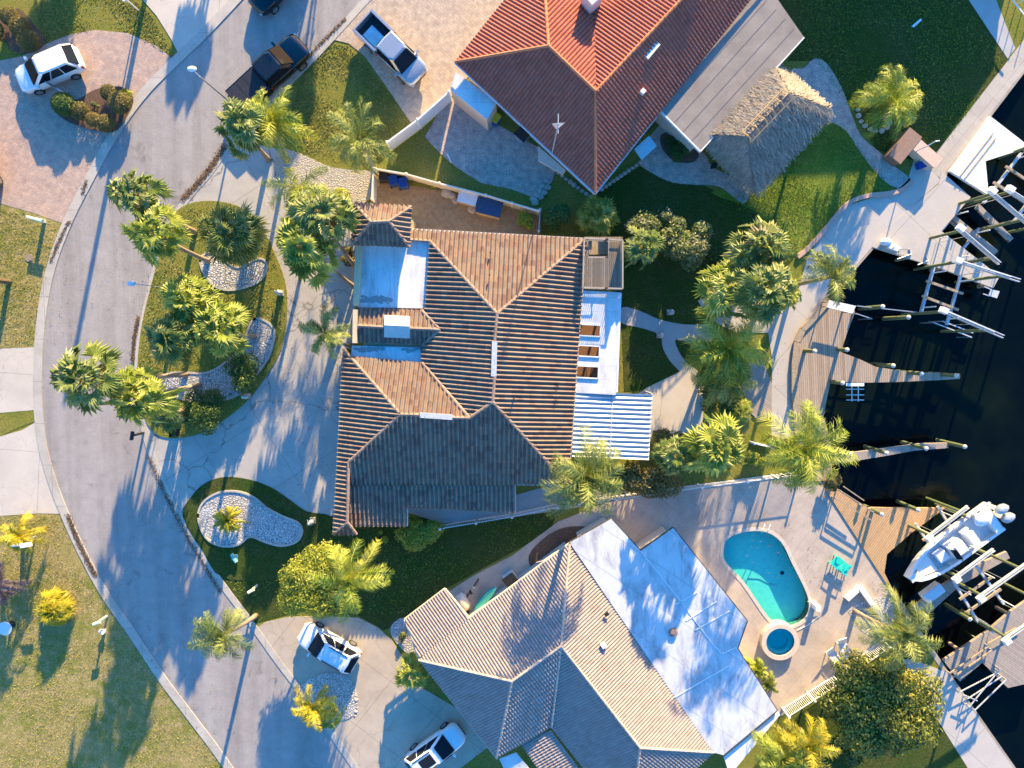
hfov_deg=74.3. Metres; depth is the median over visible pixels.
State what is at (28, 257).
meter cover
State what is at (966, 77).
lawn
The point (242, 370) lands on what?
shrub
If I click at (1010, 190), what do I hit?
lift
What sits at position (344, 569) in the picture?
feather palm
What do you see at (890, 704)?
leafy tree
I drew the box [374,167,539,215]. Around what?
vinyl fence
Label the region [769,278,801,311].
fan palm
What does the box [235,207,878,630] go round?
leaf litter
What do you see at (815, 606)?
pool handrail
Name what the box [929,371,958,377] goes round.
mooring pile
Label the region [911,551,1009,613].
finger pier
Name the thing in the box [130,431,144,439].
mailbox
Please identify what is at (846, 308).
cleaning table
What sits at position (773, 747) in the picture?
feather palm
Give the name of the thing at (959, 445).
mooring pile
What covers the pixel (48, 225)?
lawn
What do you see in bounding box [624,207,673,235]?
shrub
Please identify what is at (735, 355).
feather palm
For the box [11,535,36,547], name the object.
bent lamp
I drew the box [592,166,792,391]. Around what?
lawn
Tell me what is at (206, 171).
leaf litter
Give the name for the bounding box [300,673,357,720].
stone bed
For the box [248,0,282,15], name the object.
parked car
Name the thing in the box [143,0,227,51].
driveway
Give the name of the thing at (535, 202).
boulder
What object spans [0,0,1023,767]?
ground
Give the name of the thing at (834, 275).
feather palm
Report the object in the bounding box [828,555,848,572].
deck chair
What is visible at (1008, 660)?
timber dock
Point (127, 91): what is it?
shrub
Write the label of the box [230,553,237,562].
meter box
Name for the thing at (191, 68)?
street lamp
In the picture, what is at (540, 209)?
wire fence
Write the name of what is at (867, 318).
gangway poles
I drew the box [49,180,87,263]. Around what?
leaf litter
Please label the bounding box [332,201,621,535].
house
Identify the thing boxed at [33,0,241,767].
kerb concrete
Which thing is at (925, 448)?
mooring pile
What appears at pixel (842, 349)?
mooring pile
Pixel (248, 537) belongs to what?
bed kerb
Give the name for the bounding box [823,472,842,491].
shrub
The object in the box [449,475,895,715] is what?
pool deck
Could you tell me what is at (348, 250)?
shrub
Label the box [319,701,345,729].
fan palm
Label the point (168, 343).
fan palm
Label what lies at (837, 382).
mooring pile
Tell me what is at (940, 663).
seawall
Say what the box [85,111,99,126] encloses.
clipped shrub
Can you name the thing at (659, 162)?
paver patio
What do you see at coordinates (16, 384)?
driveway
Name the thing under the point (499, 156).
paver patio
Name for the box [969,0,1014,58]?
path
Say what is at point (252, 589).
mailbox
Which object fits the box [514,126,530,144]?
air conditioner
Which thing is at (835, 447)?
mooring pile
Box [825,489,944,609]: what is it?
timber dock
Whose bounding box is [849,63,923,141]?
feather palm
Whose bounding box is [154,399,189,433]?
shrub
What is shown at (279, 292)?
garden statue
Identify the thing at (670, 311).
garden statue
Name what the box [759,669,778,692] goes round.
feather palm
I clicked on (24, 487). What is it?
driveway
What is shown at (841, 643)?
sun lounger
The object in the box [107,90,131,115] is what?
clipped shrub
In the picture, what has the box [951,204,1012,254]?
bunk
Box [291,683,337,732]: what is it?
feather palm
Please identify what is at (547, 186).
boulder
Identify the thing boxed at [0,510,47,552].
feather palm
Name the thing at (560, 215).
shrub
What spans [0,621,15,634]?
round trampoline
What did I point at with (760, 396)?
timber walkway
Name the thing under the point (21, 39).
clipped shrub
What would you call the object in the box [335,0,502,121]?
paver driveway
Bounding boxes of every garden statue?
[241,393,251,398]
[274,290,283,295]
[307,517,315,525]
[656,332,663,337]
[667,309,673,314]
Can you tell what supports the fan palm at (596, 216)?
on the lawn at (659, 286)
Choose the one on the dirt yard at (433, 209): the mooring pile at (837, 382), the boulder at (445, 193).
the boulder at (445, 193)
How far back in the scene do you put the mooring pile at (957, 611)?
48.93 m
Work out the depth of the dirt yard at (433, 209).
47.30 m
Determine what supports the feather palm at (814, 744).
on the planting bed at (943, 753)
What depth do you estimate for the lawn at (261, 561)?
48.79 m
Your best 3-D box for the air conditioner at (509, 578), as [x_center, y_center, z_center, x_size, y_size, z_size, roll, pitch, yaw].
[-0.091,14.028,48.577,0.930,0.875,0.930,-36,93,2]
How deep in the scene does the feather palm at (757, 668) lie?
47.99 m
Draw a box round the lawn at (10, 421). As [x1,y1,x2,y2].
[0,410,34,435]
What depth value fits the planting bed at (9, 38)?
46.48 m
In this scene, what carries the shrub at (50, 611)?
on the lawn at (90, 750)
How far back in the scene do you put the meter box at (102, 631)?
48.86 m
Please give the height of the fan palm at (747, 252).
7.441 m
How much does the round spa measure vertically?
0.800 m
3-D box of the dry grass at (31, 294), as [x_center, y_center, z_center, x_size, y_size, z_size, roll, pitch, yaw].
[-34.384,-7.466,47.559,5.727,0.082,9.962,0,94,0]
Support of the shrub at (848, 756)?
on the planting bed at (943, 753)
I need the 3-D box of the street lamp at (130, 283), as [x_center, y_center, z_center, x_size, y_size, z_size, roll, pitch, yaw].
[-23.438,-6.430,44.795,1.088,5.755,0.342,0,94,0]
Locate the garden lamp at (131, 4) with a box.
[123,0,138,10]
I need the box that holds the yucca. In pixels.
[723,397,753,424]
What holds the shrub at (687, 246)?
on the lawn at (659, 286)
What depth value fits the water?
49.54 m
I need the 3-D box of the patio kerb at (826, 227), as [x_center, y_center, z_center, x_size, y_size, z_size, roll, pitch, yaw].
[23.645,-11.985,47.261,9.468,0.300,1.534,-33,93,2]
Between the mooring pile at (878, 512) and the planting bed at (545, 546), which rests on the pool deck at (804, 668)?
the planting bed at (545, 546)
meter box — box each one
[98,629,105,634]
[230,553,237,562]
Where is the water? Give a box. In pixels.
[824,74,1023,767]
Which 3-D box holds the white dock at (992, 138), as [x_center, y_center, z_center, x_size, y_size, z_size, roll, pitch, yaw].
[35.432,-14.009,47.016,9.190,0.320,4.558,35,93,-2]
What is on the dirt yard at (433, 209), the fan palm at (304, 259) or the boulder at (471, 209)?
the boulder at (471, 209)
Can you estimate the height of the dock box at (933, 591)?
0.625 m
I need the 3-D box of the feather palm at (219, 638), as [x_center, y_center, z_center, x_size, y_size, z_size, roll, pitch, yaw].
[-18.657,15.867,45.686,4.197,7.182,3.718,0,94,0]
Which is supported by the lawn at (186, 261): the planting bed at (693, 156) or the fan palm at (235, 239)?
the fan palm at (235, 239)
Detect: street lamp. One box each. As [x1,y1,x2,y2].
[126,281,157,286]
[187,66,226,99]
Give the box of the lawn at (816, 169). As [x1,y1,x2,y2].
[711,123,890,253]
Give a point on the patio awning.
(623, 425)
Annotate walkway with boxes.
[742,361,771,420]
[903,659,1012,767]
[931,40,1023,177]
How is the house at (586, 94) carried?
on the ground at (420, 154)
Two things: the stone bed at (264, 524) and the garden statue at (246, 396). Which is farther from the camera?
the stone bed at (264, 524)
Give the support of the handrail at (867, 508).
attached to the timber dock at (879, 537)
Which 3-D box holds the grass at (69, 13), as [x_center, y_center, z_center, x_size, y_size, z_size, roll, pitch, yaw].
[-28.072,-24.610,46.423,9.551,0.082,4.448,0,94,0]
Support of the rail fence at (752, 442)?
on the ground at (420, 154)
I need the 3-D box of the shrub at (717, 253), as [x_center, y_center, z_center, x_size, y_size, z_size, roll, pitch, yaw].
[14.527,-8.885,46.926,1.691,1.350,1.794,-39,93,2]
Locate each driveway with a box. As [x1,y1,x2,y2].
[0,30,170,222]
[0,347,33,412]
[0,423,59,515]
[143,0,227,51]
[146,144,358,515]
[258,616,486,767]
[275,148,379,202]
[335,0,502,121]
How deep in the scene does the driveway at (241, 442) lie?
48.21 m
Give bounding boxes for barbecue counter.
[882,128,921,166]
[908,139,941,170]
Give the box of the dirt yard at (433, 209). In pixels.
[377,183,540,234]
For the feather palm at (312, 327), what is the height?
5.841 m
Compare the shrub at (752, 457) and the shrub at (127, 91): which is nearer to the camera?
the shrub at (127, 91)
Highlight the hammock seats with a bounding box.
[983,286,999,297]
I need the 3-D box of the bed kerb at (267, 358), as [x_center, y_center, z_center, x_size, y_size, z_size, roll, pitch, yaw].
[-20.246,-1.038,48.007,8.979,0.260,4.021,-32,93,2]
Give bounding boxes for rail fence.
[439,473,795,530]
[749,441,770,446]
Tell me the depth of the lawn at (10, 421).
48.26 m
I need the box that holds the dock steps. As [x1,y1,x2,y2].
[846,383,863,400]
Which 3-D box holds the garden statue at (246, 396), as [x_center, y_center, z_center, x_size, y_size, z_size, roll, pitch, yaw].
[-18.798,0.862,47.546,0.530,1.230,0.400,0,94,0]
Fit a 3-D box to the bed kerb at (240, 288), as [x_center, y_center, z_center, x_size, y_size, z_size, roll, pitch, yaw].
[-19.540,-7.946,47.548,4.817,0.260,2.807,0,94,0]
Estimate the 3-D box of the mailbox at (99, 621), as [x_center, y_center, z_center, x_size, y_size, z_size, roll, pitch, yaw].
[-29.460,16.921,48.521,0.500,1.410,0.200,-20,94,1]
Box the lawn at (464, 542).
[222,512,555,629]
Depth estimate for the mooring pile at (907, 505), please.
48.46 m
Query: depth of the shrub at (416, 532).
47.76 m
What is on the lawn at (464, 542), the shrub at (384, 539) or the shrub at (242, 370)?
the shrub at (384, 539)
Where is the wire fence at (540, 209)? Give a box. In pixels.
[537,208,541,234]
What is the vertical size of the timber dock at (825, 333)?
2.620 m
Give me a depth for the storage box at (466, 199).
46.32 m
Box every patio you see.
[425,98,554,196]
[639,369,703,440]
[640,125,748,202]
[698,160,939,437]
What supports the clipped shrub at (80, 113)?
on the planting bed at (95, 97)
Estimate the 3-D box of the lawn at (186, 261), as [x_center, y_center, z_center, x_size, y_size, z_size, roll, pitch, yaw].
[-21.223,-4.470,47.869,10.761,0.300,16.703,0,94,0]
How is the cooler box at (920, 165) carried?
on the walkway at (855, 231)
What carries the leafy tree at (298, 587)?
on the lawn at (261, 561)
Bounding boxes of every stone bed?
[164,319,272,400]
[199,492,300,544]
[201,253,265,288]
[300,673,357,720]
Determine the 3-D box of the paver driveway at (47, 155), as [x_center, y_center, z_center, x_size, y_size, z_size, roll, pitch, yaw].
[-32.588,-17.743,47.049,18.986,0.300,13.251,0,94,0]
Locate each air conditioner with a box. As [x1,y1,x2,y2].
[502,569,517,587]
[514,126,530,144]
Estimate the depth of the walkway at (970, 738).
49.76 m
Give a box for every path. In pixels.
[408,486,631,523]
[791,59,909,188]
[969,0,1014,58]
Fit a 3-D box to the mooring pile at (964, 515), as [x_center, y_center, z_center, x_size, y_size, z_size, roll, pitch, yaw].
[31.361,8.991,48.731,0.324,4.740,0.324,0,94,0]
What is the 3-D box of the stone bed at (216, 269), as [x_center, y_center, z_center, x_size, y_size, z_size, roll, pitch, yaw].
[-19.540,-7.951,47.618,4.678,0.300,2.668,0,94,0]
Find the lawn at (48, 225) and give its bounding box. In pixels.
[0,204,61,348]
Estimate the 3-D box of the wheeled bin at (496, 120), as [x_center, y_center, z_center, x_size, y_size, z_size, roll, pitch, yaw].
[-1.178,-18.165,46.362,0.724,1.075,0.660,35,93,-2]
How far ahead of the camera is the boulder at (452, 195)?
47.01 m
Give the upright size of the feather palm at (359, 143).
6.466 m
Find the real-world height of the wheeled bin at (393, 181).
1.075 m
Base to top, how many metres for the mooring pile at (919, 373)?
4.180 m
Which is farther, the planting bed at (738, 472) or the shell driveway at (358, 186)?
the planting bed at (738, 472)
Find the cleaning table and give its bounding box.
[820,300,855,313]
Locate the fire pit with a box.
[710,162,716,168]
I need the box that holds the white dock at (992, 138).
[948,116,1023,193]
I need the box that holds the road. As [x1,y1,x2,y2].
[42,0,360,767]
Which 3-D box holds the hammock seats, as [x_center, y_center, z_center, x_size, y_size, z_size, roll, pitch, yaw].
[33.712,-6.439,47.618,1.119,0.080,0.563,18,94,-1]
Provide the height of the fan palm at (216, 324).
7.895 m
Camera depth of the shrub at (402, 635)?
48.87 m
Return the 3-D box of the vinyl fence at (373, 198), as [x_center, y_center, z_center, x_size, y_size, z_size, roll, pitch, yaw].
[-9.431,-13.579,46.403,0.180,1.660,2.205,3,94,0]
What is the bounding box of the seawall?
[798,70,1023,767]
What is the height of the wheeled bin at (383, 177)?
1.075 m
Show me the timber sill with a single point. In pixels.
(811, 320)
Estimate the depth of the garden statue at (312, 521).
48.03 m
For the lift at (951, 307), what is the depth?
46.07 m
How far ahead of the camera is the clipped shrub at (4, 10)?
45.54 m
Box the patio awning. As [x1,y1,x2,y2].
[571,391,652,459]
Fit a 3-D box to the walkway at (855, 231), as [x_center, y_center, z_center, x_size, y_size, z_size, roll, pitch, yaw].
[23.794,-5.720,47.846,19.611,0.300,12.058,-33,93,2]
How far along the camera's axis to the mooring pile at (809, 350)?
46.69 m
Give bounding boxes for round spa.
[759,619,798,659]
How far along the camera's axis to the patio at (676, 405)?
48.17 m
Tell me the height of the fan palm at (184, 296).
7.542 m
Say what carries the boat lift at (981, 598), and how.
in the water
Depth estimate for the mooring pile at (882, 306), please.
47.05 m
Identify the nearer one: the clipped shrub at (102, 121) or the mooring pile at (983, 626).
the clipped shrub at (102, 121)
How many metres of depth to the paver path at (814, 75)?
46.83 m
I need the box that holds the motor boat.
[903,502,1014,582]
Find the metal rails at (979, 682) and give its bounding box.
[954,665,1001,698]
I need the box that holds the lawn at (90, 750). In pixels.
[0,513,222,767]
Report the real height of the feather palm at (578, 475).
9.284 m
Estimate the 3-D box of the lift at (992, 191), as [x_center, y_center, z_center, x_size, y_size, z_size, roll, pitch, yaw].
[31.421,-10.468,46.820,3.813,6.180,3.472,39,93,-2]
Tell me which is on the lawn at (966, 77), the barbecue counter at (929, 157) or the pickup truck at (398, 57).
the barbecue counter at (929, 157)
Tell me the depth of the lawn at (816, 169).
47.18 m
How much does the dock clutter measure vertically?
0.560 m
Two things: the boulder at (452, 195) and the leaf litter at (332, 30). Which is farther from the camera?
the boulder at (452, 195)
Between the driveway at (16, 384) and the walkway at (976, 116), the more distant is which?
the driveway at (16, 384)
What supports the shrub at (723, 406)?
on the ground at (420, 154)
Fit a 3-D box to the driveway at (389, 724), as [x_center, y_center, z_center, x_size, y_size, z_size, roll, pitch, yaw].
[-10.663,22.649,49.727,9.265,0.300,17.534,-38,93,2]
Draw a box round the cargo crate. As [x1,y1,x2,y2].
[362,25,383,48]
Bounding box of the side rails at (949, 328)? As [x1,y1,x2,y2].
[919,321,972,337]
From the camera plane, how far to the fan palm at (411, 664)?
47.20 m
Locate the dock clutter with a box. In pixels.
[880,238,909,255]
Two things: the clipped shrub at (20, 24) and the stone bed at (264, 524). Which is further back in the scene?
the stone bed at (264, 524)
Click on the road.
(131, 535)
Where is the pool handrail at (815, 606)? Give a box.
[797,600,820,630]
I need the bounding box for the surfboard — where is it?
[473,586,496,611]
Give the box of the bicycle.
[466,578,478,597]
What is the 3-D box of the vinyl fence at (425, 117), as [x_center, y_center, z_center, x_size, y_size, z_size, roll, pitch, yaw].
[-6.254,-17.835,45.971,5.550,1.960,0.360,-38,93,2]
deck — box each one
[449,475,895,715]
[581,237,622,290]
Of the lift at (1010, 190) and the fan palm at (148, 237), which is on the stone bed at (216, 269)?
the fan palm at (148, 237)
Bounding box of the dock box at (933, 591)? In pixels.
[918,581,945,602]
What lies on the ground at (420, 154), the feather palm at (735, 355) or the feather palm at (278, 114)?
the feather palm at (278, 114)
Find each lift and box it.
[900,256,1020,337]
[908,497,994,583]
[929,186,1023,264]
[942,549,1023,645]
[963,147,1023,233]
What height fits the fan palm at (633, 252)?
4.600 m
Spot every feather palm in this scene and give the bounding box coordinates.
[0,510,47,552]
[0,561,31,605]
[185,606,258,662]
[243,84,320,164]
[261,165,328,210]
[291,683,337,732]
[298,302,351,358]
[306,539,394,624]
[325,97,397,176]
[539,422,624,519]
[678,311,774,389]
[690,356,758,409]
[746,658,767,678]
[751,728,811,767]
[753,400,859,495]
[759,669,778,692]
[769,711,841,767]
[795,243,855,308]
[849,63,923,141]
[852,581,943,671]
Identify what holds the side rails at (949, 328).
attached to the lift at (951, 307)
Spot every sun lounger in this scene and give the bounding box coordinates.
[825,647,843,664]
[836,637,848,659]
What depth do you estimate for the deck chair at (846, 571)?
48.40 m
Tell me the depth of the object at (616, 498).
47.97 m
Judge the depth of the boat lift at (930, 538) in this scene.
46.26 m
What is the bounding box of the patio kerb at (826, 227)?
[796,180,913,258]
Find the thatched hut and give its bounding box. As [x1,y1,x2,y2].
[705,63,834,198]
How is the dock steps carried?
attached to the timber dock at (825, 333)
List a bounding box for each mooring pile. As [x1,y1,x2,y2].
[803,349,816,352]
[830,380,844,384]
[831,446,850,455]
[836,347,848,351]
[858,304,884,310]
[861,503,883,515]
[863,445,888,454]
[869,362,895,367]
[881,315,910,320]
[895,499,919,511]
[900,370,923,375]
[900,440,928,450]
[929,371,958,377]
[934,503,969,518]
[935,438,966,448]
[943,602,971,621]
[972,619,994,632]
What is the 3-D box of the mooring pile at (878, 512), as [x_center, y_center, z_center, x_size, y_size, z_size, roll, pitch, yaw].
[25.921,9.009,49.174,0.324,3.860,0.324,0,94,0]
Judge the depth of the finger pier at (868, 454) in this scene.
48.30 m
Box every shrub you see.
[0,5,18,26]
[0,24,4,38]
[8,15,31,35]
[15,29,40,51]
[34,586,76,625]
[50,91,74,115]
[70,101,89,120]
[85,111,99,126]
[90,101,99,107]
[96,114,115,132]
[99,84,116,100]
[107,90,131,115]
[120,89,133,98]
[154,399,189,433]
[182,388,226,435]
[222,352,260,394]
[332,187,351,199]
[340,246,354,266]
[378,530,388,543]
[394,516,444,551]
[397,632,406,643]
[517,211,533,229]
[542,203,571,233]
[602,461,685,499]
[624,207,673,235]
[654,427,683,466]
[660,215,713,271]
[665,135,692,162]
[696,380,745,414]
[708,245,731,264]
[744,450,766,465]
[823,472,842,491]
[828,732,866,767]
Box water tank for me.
[455,592,469,610]
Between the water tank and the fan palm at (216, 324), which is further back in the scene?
the water tank
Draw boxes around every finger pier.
[829,442,947,462]
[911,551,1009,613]
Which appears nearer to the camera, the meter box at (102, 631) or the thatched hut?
the thatched hut
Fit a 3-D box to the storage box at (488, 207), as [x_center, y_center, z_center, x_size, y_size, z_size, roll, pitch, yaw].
[-1.534,-12.219,46.762,1.730,1.025,1.230,14,94,-1]
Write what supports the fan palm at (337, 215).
on the driveway at (241, 442)
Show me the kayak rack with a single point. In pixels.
(974, 700)
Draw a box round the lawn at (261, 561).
[183,477,357,581]
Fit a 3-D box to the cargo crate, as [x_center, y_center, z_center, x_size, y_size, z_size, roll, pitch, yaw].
[-9.297,-23.387,45.668,1.250,0.410,1.000,44,93,-3]
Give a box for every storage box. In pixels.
[457,191,477,207]
[475,195,503,219]
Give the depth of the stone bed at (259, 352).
47.95 m
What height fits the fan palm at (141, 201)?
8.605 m
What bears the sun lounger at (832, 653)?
on the pool deck at (804, 668)
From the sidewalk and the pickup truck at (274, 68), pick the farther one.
the sidewalk
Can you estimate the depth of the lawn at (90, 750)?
49.56 m
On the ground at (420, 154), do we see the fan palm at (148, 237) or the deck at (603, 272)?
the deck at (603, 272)
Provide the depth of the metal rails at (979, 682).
49.05 m
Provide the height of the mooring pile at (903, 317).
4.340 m
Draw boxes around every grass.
[0,209,57,347]
[34,0,172,56]
[289,43,408,167]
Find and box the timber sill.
[791,298,829,434]
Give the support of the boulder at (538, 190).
on the paver patio at (499, 156)
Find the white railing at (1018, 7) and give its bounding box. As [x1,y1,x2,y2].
[1012,0,1023,14]
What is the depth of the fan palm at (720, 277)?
42.30 m
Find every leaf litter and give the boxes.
[0,0,448,764]
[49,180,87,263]
[64,514,96,577]
[130,315,139,362]
[145,454,221,593]
[180,143,228,201]
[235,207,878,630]
[308,17,345,59]
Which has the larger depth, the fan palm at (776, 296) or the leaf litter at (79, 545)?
the leaf litter at (79, 545)
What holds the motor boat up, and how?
on the boat lift at (930, 538)
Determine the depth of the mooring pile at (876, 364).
47.51 m
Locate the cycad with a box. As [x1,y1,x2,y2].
[212,506,248,534]
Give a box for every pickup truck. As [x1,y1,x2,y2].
[225,33,310,106]
[352,9,427,86]
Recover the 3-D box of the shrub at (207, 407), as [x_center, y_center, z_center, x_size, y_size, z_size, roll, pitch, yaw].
[-21.529,1.939,47.241,3.089,2.142,3.457,0,94,0]
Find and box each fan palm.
[49,338,188,416]
[104,167,197,234]
[112,362,201,426]
[118,200,210,268]
[144,312,211,367]
[157,271,222,325]
[192,298,256,358]
[196,199,271,271]
[213,97,275,162]
[274,212,353,291]
[283,182,363,268]
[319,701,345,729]
[394,650,429,690]
[572,194,620,236]
[623,224,665,270]
[651,434,695,476]
[678,410,746,476]
[691,257,745,321]
[720,215,798,271]
[724,260,795,329]
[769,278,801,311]
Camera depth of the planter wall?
48.74 m
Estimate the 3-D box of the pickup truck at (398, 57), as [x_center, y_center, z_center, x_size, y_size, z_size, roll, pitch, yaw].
[-8.176,-22.627,45.648,5.512,1.850,2.340,44,93,-3]
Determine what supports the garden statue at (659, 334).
on the lawn at (659, 286)
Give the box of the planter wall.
[844,585,887,624]
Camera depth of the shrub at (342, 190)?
45.77 m
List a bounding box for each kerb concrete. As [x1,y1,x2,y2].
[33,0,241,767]
[135,0,370,767]
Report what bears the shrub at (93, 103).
on the planting bed at (95, 97)
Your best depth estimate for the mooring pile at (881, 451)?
47.91 m
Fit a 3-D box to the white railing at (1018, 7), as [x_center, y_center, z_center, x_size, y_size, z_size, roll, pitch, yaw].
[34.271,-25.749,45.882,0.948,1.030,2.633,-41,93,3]
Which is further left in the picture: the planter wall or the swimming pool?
the swimming pool
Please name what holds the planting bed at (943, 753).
on the ground at (420, 154)
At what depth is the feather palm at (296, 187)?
43.01 m
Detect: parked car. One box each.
[15,43,86,94]
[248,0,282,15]
[297,621,361,673]
[403,722,466,767]
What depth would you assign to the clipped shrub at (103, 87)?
45.98 m
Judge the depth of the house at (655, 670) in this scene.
45.88 m
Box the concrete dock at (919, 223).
[873,172,998,287]
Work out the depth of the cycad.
47.59 m
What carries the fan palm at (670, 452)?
on the planting bed at (738, 472)
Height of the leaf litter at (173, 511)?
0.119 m
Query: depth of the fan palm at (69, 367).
38.07 m
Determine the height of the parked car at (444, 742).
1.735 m
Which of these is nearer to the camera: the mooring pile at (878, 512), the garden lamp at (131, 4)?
the garden lamp at (131, 4)
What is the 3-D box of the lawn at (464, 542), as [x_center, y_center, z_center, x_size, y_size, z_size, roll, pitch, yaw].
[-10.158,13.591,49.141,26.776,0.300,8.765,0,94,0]
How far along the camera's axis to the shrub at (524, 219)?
46.33 m
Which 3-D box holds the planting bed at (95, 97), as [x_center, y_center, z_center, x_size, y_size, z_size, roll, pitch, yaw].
[-28.963,-19.021,46.919,5.558,0.300,3.111,0,94,0]
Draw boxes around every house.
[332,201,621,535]
[404,516,779,767]
[451,0,804,194]
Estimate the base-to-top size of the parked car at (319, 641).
1.735 m
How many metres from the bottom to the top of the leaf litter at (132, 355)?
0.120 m
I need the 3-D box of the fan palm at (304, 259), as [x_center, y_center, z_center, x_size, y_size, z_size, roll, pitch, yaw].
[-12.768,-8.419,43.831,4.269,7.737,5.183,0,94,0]
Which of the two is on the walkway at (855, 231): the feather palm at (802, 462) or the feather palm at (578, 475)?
the feather palm at (802, 462)
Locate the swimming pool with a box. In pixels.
[720,528,811,627]
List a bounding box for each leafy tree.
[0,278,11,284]
[276,539,359,621]
[817,647,946,760]
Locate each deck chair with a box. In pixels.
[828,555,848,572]
[838,563,851,575]
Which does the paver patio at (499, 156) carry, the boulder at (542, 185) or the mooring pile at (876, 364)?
the boulder at (542, 185)
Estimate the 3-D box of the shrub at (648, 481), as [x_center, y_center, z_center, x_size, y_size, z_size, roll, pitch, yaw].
[9.254,6.732,47.401,5.950,2.483,2.763,0,94,0]
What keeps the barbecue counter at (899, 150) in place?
on the lawn at (966, 77)
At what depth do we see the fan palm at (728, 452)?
41.20 m
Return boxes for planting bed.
[0,8,44,53]
[57,86,132,131]
[390,618,416,654]
[529,526,584,566]
[608,432,796,492]
[660,132,698,162]
[753,646,966,767]
[848,595,895,639]
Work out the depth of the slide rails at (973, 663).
48.92 m
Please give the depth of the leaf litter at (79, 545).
48.79 m
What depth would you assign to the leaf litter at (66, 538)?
48.92 m
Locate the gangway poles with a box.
[853,305,915,319]
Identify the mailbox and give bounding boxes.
[26,215,45,222]
[92,615,107,625]
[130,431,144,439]
[247,584,257,593]
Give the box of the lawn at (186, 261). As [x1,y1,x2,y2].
[137,201,286,437]
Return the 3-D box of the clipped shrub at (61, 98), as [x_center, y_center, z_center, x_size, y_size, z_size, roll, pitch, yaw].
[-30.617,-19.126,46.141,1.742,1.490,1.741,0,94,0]
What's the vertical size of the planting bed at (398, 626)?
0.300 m
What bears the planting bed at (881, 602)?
on the pool deck at (804, 668)
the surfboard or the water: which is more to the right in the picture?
the water
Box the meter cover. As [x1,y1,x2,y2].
[25,254,32,261]
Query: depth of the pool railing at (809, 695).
48.97 m
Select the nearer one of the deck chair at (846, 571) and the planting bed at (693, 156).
the planting bed at (693, 156)
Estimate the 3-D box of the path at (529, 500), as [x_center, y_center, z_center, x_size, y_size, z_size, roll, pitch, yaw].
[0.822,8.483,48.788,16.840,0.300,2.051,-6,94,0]
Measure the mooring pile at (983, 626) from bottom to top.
4.420 m
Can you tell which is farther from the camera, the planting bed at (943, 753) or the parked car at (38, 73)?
the planting bed at (943, 753)
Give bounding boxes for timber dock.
[798,307,959,480]
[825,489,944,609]
[942,600,1023,687]
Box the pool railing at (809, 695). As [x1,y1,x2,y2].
[781,641,890,718]
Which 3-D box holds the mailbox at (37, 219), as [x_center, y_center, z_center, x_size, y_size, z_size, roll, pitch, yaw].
[-32.733,-11.352,46.797,1.112,1.110,0.281,11,94,-1]
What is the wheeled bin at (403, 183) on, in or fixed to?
on the dirt yard at (433, 209)
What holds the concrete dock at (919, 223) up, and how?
in the water
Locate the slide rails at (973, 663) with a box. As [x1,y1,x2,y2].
[945,635,994,677]
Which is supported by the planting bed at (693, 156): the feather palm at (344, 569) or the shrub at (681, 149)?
the shrub at (681, 149)
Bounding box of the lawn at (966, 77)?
[778,0,1007,159]
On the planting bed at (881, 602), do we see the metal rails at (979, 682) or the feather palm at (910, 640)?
the feather palm at (910, 640)
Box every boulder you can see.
[441,189,451,197]
[448,192,455,198]
[468,206,475,213]
[531,198,538,205]
[536,188,542,193]
[539,183,545,188]
[544,184,550,189]
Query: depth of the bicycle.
48.47 m
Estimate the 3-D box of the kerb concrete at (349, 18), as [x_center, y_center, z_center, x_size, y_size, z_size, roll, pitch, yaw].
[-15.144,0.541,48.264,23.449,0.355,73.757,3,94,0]
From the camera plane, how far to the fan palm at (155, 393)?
40.73 m
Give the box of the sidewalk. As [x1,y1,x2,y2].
[621,307,712,375]
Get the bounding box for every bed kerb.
[162,317,275,402]
[197,490,302,547]
[199,252,267,290]
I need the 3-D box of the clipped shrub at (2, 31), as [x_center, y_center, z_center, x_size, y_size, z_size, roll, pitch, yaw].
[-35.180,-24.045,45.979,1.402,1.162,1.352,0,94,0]
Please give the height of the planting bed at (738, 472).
0.300 m
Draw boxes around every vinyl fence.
[370,168,378,202]
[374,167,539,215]
[385,90,451,150]
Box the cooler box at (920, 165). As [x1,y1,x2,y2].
[915,161,926,169]
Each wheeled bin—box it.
[379,171,388,182]
[388,174,398,187]
[397,177,408,190]
[491,112,501,126]
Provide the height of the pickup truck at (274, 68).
1.850 m
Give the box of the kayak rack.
[963,666,1006,710]
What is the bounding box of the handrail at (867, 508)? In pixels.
[827,485,873,519]

